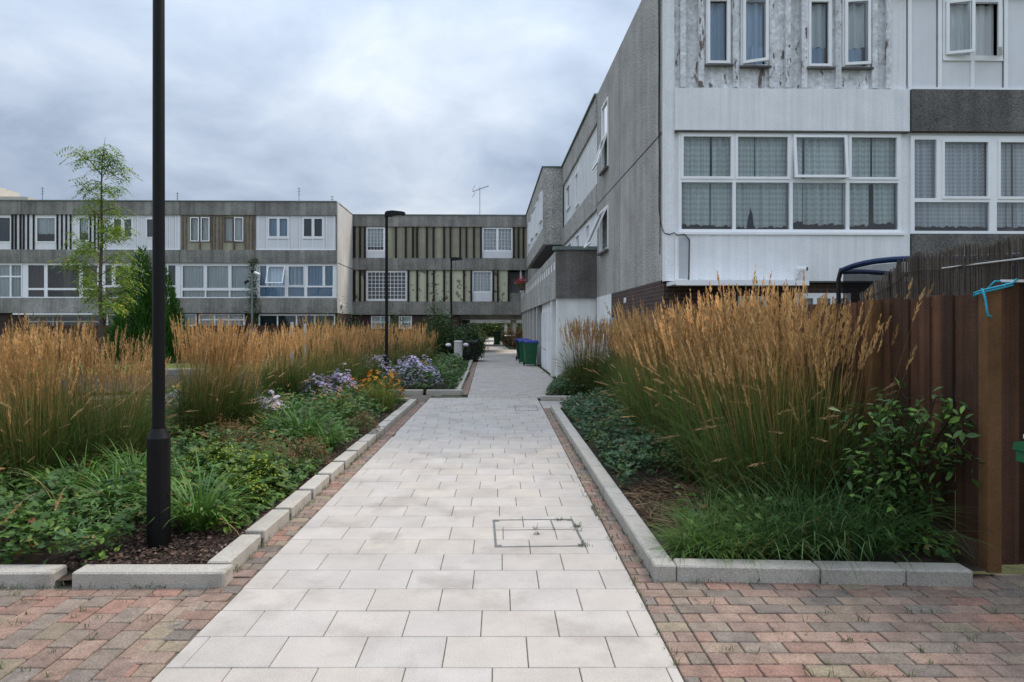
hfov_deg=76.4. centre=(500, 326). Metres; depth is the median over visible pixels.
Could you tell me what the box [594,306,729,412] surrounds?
reed grass
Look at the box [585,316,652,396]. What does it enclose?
reed grass
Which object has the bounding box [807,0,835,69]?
window
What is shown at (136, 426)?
reed grass
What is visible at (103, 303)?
young tree
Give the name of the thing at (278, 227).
window
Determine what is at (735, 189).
window
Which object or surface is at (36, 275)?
window
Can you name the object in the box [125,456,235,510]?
strap leaved plant
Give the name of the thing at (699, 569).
kerb stone
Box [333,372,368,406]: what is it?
coneflower
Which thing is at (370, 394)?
iris leaves
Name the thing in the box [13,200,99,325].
terrace house
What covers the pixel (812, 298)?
window
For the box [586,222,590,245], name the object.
window
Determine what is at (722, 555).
grass tuft
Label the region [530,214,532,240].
window
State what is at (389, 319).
shrub
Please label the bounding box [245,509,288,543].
kerb stone
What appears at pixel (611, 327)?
reed grass
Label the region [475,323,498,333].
tree
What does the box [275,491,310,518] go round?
kerb stone
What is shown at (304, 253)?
terrace house
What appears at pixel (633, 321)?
reed grass
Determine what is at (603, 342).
reed grass
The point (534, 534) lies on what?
joint weeds
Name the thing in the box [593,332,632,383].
reed grass
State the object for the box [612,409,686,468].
grass tuft
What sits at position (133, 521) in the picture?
bark mulch
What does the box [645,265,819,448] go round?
reed grass
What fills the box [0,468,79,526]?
drooping seed stalks
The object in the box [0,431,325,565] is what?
ground cover
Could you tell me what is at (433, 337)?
reed grass
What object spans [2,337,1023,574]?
ground
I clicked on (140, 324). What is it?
cypress tree
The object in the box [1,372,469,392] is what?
garden soil
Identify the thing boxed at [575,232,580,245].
window
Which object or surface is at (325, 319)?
reed grass
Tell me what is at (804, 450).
reed grass
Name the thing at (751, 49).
window
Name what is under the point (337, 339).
reed grass
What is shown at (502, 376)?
path
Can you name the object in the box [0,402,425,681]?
brick paving
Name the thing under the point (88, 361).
reed grass
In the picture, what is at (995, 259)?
reed screen
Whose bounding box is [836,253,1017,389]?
trampoline
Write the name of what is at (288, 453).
astilbe
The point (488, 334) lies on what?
tree
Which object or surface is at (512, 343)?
shrub
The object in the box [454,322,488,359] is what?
shrub
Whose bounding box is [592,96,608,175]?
window
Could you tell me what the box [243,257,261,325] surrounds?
ivy
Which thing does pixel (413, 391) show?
kerb stone
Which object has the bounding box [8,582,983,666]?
fallen leaves
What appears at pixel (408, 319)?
window
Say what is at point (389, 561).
path
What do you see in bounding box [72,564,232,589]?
kerb stone
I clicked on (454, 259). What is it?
lamp post
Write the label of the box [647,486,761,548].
grass tuft
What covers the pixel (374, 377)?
coneflower
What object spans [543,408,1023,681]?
brick paving
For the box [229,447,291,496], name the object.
ladys mantle
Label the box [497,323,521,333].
tree
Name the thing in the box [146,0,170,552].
lamp post
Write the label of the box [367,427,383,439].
kerb stone
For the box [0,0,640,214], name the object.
sky
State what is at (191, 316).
window
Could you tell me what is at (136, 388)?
reed grass
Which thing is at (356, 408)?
ladys mantle
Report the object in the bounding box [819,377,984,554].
leafy shrub
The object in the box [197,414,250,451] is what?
astilbe
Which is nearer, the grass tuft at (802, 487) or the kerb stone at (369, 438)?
the grass tuft at (802, 487)
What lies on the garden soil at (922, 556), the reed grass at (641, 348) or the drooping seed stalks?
the reed grass at (641, 348)
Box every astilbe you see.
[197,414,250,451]
[212,422,272,453]
[246,434,298,473]
[284,433,331,468]
[344,410,381,437]
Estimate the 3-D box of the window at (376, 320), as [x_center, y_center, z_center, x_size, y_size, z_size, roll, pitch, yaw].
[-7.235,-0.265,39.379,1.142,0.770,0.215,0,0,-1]
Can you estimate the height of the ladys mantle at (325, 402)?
0.461 m
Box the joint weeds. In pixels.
[0,414,1022,681]
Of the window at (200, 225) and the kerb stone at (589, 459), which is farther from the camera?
the window at (200, 225)
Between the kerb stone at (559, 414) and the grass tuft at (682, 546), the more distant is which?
the kerb stone at (559, 414)
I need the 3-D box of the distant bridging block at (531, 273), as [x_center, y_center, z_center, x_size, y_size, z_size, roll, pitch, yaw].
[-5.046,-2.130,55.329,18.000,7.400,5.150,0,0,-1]
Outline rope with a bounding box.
[973,278,1018,317]
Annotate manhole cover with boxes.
[493,519,585,547]
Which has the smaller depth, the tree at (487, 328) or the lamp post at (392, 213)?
the lamp post at (392, 213)
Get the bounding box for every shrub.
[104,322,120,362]
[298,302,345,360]
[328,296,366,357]
[373,303,412,355]
[409,275,464,358]
[436,321,474,360]
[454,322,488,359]
[471,325,486,338]
[475,328,490,342]
[497,328,511,345]
[502,325,522,347]
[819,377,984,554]
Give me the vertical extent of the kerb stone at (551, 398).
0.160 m
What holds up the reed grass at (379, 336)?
on the garden soil at (175, 381)
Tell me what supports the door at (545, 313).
in the gallery flats
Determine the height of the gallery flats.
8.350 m
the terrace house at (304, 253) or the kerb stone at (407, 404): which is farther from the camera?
the terrace house at (304, 253)
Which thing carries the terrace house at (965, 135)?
on the ground at (1013, 569)
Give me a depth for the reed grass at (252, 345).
8.77 m
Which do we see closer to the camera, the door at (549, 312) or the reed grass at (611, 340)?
the reed grass at (611, 340)
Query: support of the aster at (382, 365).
on the garden soil at (175, 381)
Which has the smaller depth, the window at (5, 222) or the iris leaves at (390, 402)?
the iris leaves at (390, 402)
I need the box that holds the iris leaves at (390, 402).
[365,381,409,412]
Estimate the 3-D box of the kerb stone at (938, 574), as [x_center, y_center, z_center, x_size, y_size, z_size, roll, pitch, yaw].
[2.675,1.554,4.019,0.390,0.152,0.140,0,0,3]
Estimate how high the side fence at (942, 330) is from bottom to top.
1.798 m
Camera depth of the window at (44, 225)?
35.12 m
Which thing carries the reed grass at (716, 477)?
on the garden soil at (922, 556)
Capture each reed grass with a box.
[0,315,151,478]
[0,318,147,500]
[0,321,67,424]
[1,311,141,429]
[5,324,208,473]
[102,356,176,425]
[109,310,281,447]
[151,319,308,440]
[151,329,259,412]
[239,327,309,407]
[240,328,310,385]
[263,318,344,404]
[265,324,358,398]
[296,314,370,368]
[310,322,381,394]
[333,321,384,367]
[337,326,389,388]
[367,322,400,363]
[369,326,426,377]
[390,323,429,375]
[412,330,440,370]
[541,312,620,395]
[543,318,608,393]
[582,295,692,420]
[582,312,669,398]
[584,304,684,420]
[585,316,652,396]
[587,319,619,367]
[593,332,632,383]
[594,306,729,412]
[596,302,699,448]
[636,289,787,462]
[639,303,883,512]
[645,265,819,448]
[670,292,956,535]
[680,279,897,468]
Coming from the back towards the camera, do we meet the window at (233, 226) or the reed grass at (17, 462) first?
the window at (233, 226)
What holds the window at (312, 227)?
in the terrace house at (304, 253)
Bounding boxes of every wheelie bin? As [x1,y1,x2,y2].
[465,340,477,360]
[493,331,500,344]
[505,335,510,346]
[515,338,527,359]
[518,339,531,362]
[522,340,538,364]
[1012,441,1023,462]
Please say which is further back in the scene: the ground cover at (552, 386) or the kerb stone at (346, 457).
the ground cover at (552, 386)
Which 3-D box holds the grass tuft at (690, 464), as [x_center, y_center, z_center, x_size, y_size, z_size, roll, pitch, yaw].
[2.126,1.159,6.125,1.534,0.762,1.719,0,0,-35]
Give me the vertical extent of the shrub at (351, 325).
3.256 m
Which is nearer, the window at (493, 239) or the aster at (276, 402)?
the aster at (276, 402)
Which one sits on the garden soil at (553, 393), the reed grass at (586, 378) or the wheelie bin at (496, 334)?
the reed grass at (586, 378)
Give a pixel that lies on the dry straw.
(641, 488)
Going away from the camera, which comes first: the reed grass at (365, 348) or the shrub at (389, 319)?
the reed grass at (365, 348)
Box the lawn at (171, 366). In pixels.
[4,364,277,373]
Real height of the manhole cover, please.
0.014 m
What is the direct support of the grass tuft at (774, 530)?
on the garden soil at (922, 556)
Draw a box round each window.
[0,217,10,242]
[0,264,21,297]
[25,264,98,297]
[25,315,98,325]
[36,217,55,242]
[78,217,88,240]
[103,264,177,297]
[106,314,167,325]
[113,218,132,237]
[145,218,165,238]
[181,264,254,297]
[182,314,196,325]
[190,216,209,241]
[199,314,244,325]
[224,217,243,241]
[258,265,335,296]
[258,314,334,325]
[268,217,288,237]
[302,217,323,237]
[366,227,384,250]
[366,271,406,300]
[371,316,389,328]
[399,316,411,328]
[472,271,491,292]
[482,228,512,251]
[528,222,529,245]
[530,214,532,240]
[535,202,537,235]
[539,191,541,223]
[566,182,570,211]
[575,170,579,207]
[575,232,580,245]
[584,204,608,255]
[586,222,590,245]
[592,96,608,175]
[678,132,900,231]
[705,0,733,66]
[738,296,766,308]
[739,0,771,68]
[796,293,842,305]
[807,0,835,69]
[842,0,873,69]
[909,136,1023,233]
[942,0,1002,57]
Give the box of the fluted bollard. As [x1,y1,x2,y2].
[454,340,462,361]
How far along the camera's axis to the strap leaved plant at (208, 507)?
4.83 m
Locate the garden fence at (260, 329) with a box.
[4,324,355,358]
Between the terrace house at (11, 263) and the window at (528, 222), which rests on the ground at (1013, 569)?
the terrace house at (11, 263)
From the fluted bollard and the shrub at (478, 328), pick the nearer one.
the fluted bollard
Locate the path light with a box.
[463,343,468,360]
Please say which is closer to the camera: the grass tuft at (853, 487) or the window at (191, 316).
the grass tuft at (853, 487)
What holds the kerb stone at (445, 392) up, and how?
on the brick edging at (467, 385)
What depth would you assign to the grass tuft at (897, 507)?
4.52 m
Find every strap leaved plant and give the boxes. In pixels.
[8,438,135,509]
[38,457,179,522]
[67,435,193,499]
[114,452,273,539]
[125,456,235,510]
[244,401,316,440]
[254,393,345,446]
[268,392,318,420]
[286,413,360,451]
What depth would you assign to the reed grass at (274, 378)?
12.22 m
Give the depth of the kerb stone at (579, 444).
8.25 m
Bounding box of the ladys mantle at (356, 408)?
[337,404,370,427]
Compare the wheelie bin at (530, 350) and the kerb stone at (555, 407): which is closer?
the kerb stone at (555, 407)
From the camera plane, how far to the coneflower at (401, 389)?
13.06 m
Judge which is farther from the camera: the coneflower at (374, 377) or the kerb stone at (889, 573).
the coneflower at (374, 377)
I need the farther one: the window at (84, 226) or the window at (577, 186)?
the window at (84, 226)
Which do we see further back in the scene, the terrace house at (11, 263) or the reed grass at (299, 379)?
the terrace house at (11, 263)
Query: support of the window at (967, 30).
in the terrace house at (965, 135)
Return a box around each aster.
[165,389,178,415]
[249,390,294,432]
[298,372,338,404]
[322,363,360,400]
[358,355,398,386]
[386,354,443,388]
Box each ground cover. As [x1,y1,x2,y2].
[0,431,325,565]
[117,382,404,459]
[340,351,468,388]
[545,368,611,395]
[559,387,701,487]
[674,468,960,560]
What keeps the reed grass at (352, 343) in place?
on the garden soil at (175, 381)
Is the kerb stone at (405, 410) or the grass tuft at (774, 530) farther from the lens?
the kerb stone at (405, 410)
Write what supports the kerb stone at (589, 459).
on the brick paving at (697, 631)
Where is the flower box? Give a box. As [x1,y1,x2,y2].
[514,275,527,289]
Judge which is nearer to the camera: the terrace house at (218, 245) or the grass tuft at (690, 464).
the grass tuft at (690, 464)
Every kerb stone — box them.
[0,564,66,589]
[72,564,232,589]
[207,534,260,572]
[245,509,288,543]
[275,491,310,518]
[298,475,328,498]
[318,462,343,482]
[333,451,356,468]
[346,441,366,457]
[358,434,375,447]
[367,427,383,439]
[376,421,391,432]
[383,415,397,425]
[390,410,402,420]
[391,389,422,394]
[397,407,407,415]
[401,402,412,410]
[407,399,416,406]
[426,389,462,395]
[541,396,581,400]
[551,404,561,415]
[555,411,566,422]
[559,418,573,432]
[565,427,580,443]
[572,437,590,457]
[580,450,601,473]
[590,466,617,496]
[604,487,639,528]
[623,516,668,572]
[650,557,675,581]
[673,558,819,584]
[813,561,905,585]
[896,562,972,586]
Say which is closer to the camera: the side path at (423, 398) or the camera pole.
the side path at (423, 398)
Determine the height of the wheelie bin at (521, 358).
1.030 m
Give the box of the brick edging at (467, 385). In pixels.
[460,361,477,395]
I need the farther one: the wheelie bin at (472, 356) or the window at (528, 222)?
the window at (528, 222)
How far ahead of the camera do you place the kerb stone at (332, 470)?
6.81 m
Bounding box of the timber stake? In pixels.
[290,322,292,363]
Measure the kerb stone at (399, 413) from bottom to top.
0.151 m
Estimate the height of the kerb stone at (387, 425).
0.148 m
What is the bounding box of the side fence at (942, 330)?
[674,294,977,565]
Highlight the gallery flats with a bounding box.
[521,93,597,376]
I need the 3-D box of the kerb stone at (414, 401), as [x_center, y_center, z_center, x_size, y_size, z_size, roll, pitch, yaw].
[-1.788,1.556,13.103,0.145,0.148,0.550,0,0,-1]
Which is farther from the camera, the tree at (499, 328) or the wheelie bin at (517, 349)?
the tree at (499, 328)
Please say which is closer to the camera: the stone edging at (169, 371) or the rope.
the rope
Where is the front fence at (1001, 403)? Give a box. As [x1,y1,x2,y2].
[978,280,1023,572]
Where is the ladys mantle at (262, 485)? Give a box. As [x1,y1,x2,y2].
[205,464,271,515]
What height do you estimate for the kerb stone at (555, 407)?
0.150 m
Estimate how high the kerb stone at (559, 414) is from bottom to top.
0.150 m
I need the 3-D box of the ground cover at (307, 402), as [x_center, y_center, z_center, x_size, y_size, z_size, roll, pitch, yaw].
[-4.189,1.305,10.318,4.693,0.515,6.333,0,0,0]
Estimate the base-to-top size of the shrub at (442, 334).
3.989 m
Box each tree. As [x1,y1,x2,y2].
[45,142,148,352]
[103,245,193,362]
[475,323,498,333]
[475,323,516,336]
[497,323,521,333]
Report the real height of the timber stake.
1.750 m
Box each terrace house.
[0,200,22,336]
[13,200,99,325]
[99,200,180,325]
[179,200,255,325]
[255,201,353,325]
[584,0,909,403]
[906,0,1023,255]
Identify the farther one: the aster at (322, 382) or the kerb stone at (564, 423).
the aster at (322, 382)
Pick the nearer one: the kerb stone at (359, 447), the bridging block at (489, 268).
the kerb stone at (359, 447)
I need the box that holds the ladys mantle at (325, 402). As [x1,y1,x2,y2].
[312,396,347,425]
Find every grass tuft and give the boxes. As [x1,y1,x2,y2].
[545,379,579,395]
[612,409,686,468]
[625,508,747,572]
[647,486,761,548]
[648,428,736,491]
[648,501,778,569]
[669,452,862,581]
[677,497,807,583]
[688,436,914,537]
[689,482,823,551]
[702,445,931,585]
[753,452,1006,587]
[759,439,933,529]
[785,429,969,560]
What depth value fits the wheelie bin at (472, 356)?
28.95 m
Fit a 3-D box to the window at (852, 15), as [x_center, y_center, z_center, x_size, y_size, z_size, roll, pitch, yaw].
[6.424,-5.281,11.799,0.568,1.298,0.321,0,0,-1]
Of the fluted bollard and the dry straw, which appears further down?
the dry straw
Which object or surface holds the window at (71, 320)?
in the terrace house at (51, 295)
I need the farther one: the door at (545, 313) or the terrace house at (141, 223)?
the terrace house at (141, 223)
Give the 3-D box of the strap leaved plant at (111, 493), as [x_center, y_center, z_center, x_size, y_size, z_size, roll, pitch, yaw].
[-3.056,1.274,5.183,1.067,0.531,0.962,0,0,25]
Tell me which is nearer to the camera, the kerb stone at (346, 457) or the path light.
the kerb stone at (346, 457)
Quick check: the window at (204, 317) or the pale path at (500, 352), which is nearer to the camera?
the window at (204, 317)
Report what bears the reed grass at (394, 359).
on the garden soil at (175, 381)
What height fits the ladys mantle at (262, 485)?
0.431 m
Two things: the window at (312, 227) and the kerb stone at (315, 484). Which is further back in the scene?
the window at (312, 227)
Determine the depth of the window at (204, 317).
35.36 m
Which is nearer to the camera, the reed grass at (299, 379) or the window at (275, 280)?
the reed grass at (299, 379)
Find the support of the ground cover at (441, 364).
on the garden soil at (175, 381)
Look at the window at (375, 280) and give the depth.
39.34 m
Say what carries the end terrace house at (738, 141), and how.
on the ground at (1013, 569)
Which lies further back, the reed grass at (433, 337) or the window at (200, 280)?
the window at (200, 280)
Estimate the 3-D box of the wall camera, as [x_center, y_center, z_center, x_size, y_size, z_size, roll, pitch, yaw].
[5.328,-0.967,11.535,0.150,0.206,0.244,0,0,-22]
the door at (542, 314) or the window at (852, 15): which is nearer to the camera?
the window at (852, 15)
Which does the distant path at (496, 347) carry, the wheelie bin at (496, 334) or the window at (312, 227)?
the wheelie bin at (496, 334)
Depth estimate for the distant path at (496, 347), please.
49.23 m
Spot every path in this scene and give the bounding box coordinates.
[96,395,431,401]
[151,398,683,681]
[467,355,552,398]
[483,350,516,354]
[484,344,508,349]
[539,401,611,408]
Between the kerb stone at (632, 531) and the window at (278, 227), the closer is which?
the kerb stone at (632, 531)
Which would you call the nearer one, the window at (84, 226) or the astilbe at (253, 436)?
the astilbe at (253, 436)
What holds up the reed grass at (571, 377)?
on the garden soil at (553, 393)
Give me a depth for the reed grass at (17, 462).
5.73 m
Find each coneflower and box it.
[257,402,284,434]
[309,383,341,410]
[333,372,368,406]
[358,367,384,402]
[382,370,406,402]
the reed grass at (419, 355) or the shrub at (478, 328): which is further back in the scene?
the shrub at (478, 328)
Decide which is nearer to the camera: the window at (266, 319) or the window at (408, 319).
the window at (266, 319)
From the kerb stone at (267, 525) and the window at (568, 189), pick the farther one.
the window at (568, 189)
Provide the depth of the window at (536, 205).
30.68 m
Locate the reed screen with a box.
[859,234,1023,368]
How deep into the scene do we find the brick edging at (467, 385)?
19.07 m
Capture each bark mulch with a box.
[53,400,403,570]
[67,523,250,569]
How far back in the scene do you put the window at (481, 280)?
39.46 m
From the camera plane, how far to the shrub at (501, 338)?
53.97 m
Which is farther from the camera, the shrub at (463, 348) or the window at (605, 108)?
the shrub at (463, 348)
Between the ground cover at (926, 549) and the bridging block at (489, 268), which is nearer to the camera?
the ground cover at (926, 549)
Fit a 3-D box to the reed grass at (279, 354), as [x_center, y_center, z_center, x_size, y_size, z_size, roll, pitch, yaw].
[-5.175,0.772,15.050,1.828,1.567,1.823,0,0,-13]
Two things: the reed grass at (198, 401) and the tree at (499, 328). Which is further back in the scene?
the tree at (499, 328)
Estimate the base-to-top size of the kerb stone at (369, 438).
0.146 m
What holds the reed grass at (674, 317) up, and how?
on the garden soil at (922, 556)
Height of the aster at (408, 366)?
0.908 m
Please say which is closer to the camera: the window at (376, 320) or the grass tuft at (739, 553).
the grass tuft at (739, 553)
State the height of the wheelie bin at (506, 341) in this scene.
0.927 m
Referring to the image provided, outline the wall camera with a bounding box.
[795,266,807,277]
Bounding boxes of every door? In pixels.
[160,452,169,530]
[541,312,543,367]
[544,312,546,369]
[548,311,550,372]
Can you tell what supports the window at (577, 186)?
in the gallery flats
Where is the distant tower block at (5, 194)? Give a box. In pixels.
[0,187,36,199]
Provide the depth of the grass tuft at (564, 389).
14.47 m
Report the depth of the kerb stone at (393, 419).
10.56 m
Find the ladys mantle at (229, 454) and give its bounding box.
[186,436,247,495]
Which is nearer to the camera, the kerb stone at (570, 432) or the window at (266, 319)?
the kerb stone at (570, 432)
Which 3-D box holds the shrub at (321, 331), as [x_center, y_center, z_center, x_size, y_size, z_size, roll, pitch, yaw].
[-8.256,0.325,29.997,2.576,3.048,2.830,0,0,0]
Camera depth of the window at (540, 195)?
28.28 m
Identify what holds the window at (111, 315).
in the terrace house at (141, 223)
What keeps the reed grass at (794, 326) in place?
on the garden soil at (922, 556)
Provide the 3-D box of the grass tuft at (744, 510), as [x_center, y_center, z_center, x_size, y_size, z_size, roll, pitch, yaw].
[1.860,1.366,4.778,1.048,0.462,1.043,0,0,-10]
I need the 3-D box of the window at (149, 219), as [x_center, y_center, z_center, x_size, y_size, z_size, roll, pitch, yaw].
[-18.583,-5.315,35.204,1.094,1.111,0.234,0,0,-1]
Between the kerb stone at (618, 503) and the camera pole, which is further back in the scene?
the camera pole
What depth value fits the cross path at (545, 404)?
13.32 m
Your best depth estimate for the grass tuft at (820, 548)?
4.30 m
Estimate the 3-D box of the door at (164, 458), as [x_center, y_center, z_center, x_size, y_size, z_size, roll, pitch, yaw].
[-2.305,1.135,4.483,0.013,0.530,0.073,0,0,30]
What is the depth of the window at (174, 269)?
35.16 m
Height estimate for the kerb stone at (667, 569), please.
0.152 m
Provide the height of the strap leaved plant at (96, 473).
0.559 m
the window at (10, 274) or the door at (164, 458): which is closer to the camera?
the door at (164, 458)
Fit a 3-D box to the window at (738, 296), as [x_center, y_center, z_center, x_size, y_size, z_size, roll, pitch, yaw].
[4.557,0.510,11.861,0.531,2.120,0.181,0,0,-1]
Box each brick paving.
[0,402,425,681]
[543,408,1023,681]
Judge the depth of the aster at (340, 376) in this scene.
13.14 m
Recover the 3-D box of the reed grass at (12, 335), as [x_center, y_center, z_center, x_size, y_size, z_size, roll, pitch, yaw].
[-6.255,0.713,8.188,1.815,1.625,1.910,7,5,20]
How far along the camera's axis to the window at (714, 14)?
11.81 m
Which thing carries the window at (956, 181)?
in the terrace house at (965, 135)
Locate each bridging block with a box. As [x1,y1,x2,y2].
[353,214,527,352]
[462,269,538,340]
[470,320,521,332]
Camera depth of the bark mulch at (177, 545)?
4.43 m
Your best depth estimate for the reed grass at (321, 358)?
13.37 m
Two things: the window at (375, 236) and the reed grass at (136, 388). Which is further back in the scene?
the window at (375, 236)
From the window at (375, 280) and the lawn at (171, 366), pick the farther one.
the window at (375, 280)
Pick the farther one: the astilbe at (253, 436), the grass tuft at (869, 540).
the astilbe at (253, 436)
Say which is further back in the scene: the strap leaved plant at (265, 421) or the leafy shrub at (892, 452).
the strap leaved plant at (265, 421)
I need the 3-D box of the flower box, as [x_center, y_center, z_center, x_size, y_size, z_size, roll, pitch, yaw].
[1.130,-2.362,34.891,0.763,0.765,1.583,0,0,-8]
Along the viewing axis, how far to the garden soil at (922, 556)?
5.27 m
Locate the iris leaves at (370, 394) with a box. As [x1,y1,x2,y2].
[355,380,384,408]
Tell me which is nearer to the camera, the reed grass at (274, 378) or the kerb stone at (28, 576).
the kerb stone at (28, 576)
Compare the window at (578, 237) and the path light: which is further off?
the path light
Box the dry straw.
[619,477,740,540]
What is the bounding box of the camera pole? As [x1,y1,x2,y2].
[244,269,260,352]
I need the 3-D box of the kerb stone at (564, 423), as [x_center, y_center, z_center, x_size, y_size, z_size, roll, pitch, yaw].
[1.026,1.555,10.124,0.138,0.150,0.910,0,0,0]
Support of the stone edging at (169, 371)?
on the garden soil at (175, 381)
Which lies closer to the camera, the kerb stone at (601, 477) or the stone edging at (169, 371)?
the kerb stone at (601, 477)
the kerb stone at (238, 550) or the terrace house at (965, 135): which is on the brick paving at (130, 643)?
the kerb stone at (238, 550)
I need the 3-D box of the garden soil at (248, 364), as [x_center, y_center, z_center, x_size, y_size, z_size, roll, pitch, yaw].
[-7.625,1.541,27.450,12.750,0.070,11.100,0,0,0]
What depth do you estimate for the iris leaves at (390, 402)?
11.63 m
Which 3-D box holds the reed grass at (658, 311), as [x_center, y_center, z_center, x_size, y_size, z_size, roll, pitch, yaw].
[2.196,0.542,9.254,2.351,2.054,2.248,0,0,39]
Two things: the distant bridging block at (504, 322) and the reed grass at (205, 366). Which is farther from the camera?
the distant bridging block at (504, 322)
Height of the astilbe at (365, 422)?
0.414 m
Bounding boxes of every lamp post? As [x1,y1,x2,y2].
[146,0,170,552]
[384,210,404,386]
[450,257,461,350]
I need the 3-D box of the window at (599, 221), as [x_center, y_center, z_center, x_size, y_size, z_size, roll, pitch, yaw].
[2.611,-2.600,17.692,0.539,1.220,1.280,0,0,-1]
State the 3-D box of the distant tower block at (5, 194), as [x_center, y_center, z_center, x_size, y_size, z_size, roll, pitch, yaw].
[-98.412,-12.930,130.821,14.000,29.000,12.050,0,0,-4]
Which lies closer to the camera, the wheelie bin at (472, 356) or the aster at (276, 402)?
the aster at (276, 402)
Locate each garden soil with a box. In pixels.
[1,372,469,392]
[139,358,467,372]
[547,381,574,395]
[560,407,988,570]
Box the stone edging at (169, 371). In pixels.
[165,368,202,374]
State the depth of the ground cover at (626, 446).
7.74 m
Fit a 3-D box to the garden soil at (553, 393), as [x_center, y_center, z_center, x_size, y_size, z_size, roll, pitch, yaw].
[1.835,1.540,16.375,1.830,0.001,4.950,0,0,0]
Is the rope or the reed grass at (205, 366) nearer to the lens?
the rope
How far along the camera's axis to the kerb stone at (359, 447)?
8.06 m

